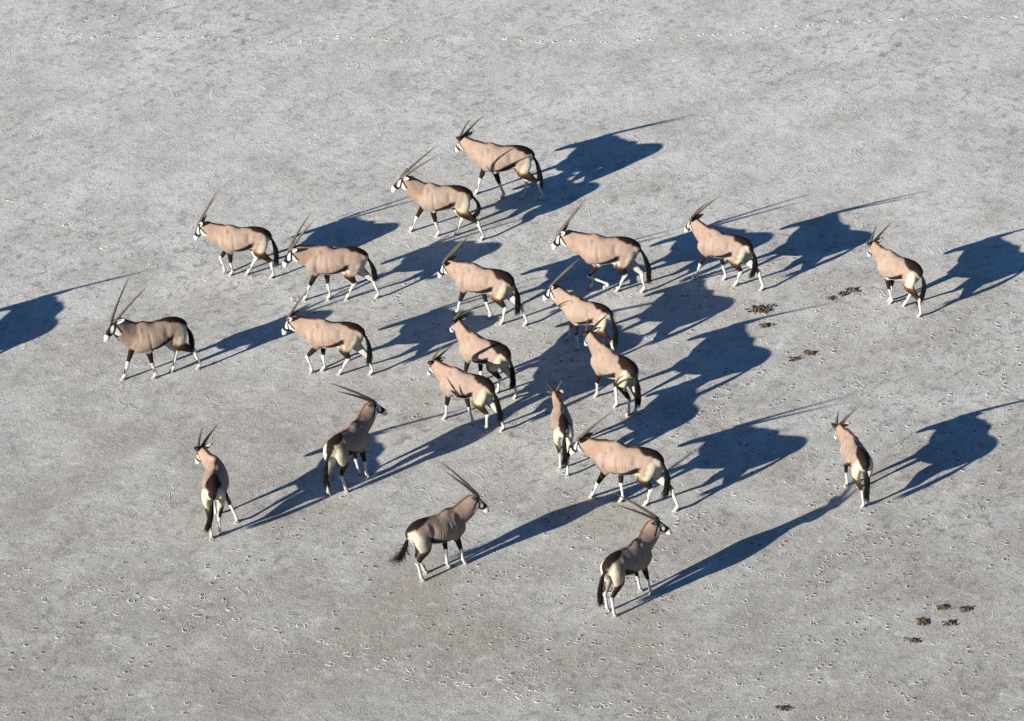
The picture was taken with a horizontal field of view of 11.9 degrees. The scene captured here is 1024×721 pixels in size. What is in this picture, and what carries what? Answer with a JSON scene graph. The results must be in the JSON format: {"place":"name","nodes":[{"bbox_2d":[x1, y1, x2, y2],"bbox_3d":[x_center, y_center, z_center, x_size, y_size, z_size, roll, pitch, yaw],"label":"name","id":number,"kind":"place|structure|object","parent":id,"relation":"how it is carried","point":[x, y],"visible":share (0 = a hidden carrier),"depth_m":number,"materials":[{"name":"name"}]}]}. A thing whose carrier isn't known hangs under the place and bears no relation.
{"place":"outdoors","nodes":[
{"label":"outdoors","id":0,"kind":"place"},
{"bbox_2d":[0,0,1023,720],"bbox_3d":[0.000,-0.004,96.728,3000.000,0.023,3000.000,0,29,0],"label":"ground","id":1,"kind":"structure","parent":0,"point":[810,144],"depth_m":96.55,"materials":[{"name":"soil"}]},
{"bbox_2d":[104,278,201,380],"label":"gemsbok","id":2,"kind":"object","parent":1,"relation":"on","point":[148,338],"visible":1,"depth_m":95.56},
{"bbox_2d":[194,423,238,538],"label":"gemsbok","id":3,"kind":"object","parent":1,"relation":"on","point":[215,482],"visible":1,"depth_m":90.52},
{"bbox_2d":[194,188,279,278],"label":"gemsbok","id":4,"kind":"object","parent":1,"relation":"on","point":[229,239],"visible":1,"depth_m":99.35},
{"bbox_2d":[282,287,373,375],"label":"gemsbok","id":5,"kind":"object","parent":1,"relation":"on","point":[345,338],"visible":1,"depth_m":95.75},
{"bbox_2d":[282,213,379,300],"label":"gemsbok","id":6,"kind":"object","parent":1,"relation":"on","point":[348,262],"visible":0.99,"depth_m":98.39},
{"bbox_2d":[322,383,387,496],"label":"gemsbok","id":7,"kind":"object","parent":1,"relation":"on","point":[352,438],"visible":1,"depth_m":91.95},
{"bbox_2d":[391,145,484,240],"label":"gemsbok","id":8,"kind":"object","parent":1,"relation":"on","point":[432,198],"visible":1,"depth_m":100.85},
{"bbox_2d":[388,462,488,581],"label":"gemsbok","id":9,"kind":"object","parent":1,"relation":"on","point":[443,527],"visible":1,"depth_m":89.14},
{"bbox_2d":[427,342,504,431],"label":"gemsbok","id":10,"kind":"object","parent":1,"relation":"on","point":[476,389],"visible":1,"depth_m":93.97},
{"bbox_2d":[438,233,527,326],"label":"gemsbok","id":11,"kind":"object","parent":1,"relation":"on","point":[498,285],"visible":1,"depth_m":97.72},
{"bbox_2d":[450,304,517,398],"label":"gemsbok","id":12,"kind":"object","parent":1,"relation":"on","point":[493,356],"visible":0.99,"depth_m":95.15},
{"bbox_2d":[455,115,543,200],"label":"gemsbok","id":13,"kind":"object","parent":1,"relation":"on","point":[494,159],"visible":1,"depth_m":102.42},
{"bbox_2d":[544,380,573,476],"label":"gemsbok","id":14,"kind":"object","parent":1,"relation":"on","point":[561,422],"visible":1,"depth_m":92.59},
{"bbox_2d":[543,259,618,350],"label":"gemsbok","id":15,"kind":"object","parent":1,"relation":"on","point":[577,310],"visible":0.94,"depth_m":96.63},
{"bbox_2d":[552,198,651,292],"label":"gemsbok","id":16,"kind":"object","parent":1,"relation":"on","point":[595,251],"visible":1,"depth_m":98.72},
{"bbox_2d":[582,314,641,416],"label":"gemsbok","id":17,"kind":"object","parent":1,"relation":"on","point":[620,370],"visible":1,"depth_m":94.57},
{"bbox_2d":[570,411,678,511],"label":"gemsbok","id":18,"kind":"object","parent":1,"relation":"on","point":[643,465],"visible":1,"depth_m":91.29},
{"bbox_2d":[596,492,671,617],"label":"gemsbok","id":19,"kind":"object","parent":1,"relation":"on","point":[634,556],"visible":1,"depth_m":88.20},
{"bbox_2d":[684,196,763,290],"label":"gemsbok","id":20,"kind":"object","parent":1,"relation":"on","point":[736,250],"visible":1,"depth_m":99.11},
{"bbox_2d":[745,303,775,313],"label":"dung pile","id":21,"kind":"object","parent":1,"relation":"on","point":[760,309],"visible":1,"depth_m":98.59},
{"bbox_2d":[758,323,773,327],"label":"dung pile","id":22,"kind":"object","parent":1,"relation":"on","point":[762,325],"visible":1,"depth_m":97.98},
{"bbox_2d":[774,705,791,710],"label":"dung pile","id":23,"kind":"object","parent":1,"relation":"on","point":[785,708],"visible":1,"depth_m":85.61,"materials":[{"name":"brown"}]},
{"bbox_2d":[788,355,800,361],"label":"dung pile","id":24,"kind":"object","parent":1,"relation":"on","point":[792,359],"visible":1,"depth_m":96.76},
{"bbox_2d":[804,350,815,355],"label":"dung pile","id":25,"kind":"object","parent":1,"relation":"on","point":[808,352],"visible":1,"depth_m":96.95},
{"bbox_2d":[826,295,836,300],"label":"dung pile","id":26,"kind":"object","parent":1,"relation":"on","point":[830,298],"visible":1,"depth_m":98.99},
{"bbox_2d":[838,291,849,296],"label":"dung pile","id":27,"kind":"object","parent":1,"relation":"on","point":[843,293],"visible":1,"depth_m":99.17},
{"bbox_2d":[831,409,872,507],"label":"gemsbok","id":28,"kind":"object","parent":1,"relation":"on","point":[856,458],"visible":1,"depth_m":91.51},
{"bbox_2d":[845,286,860,291],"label":"dung pile","id":29,"kind":"object","parent":1,"relation":"on","point":[854,289],"visible":1,"depth_m":99.30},
{"bbox_2d":[867,221,925,317],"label":"gemsbok","id":30,"kind":"object","parent":1,"relation":"on","point":[892,266],"visible":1,"depth_m":98.21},
{"bbox_2d":[903,637,920,642],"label":"dung pile","id":31,"kind":"object","parent":1,"relation":"on","point":[911,640],"visible":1,"depth_m":87.58,"materials":[{"name":"brown"}]},
{"bbox_2d":[914,617,929,625],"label":"dung pile","id":32,"kind":"object","parent":1,"relation":"on","point":[924,622],"visible":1,"depth_m":88.10,"materials":[{"name":"brown"}]},
{"bbox_2d":[936,603,949,609],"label":"dung pile","id":33,"kind":"object","parent":1,"relation":"on","point":[943,606],"visible":1,"depth_m":88.56,"materials":[{"name":"brown"}]},
{"bbox_2d":[941,619,955,625],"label":"dung pile","id":34,"kind":"object","parent":1,"relation":"on","point":[948,623],"visible":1,"depth_m":88.08,"materials":[{"name":"brown"}]},
{"bbox_2d":[959,605,973,611],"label":"dung pile","id":35,"kind":"object","parent":1,"relation":"on","point":[966,608],"visible":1,"depth_m":88.50,"materials":[{"name":"brown"}]}
]}

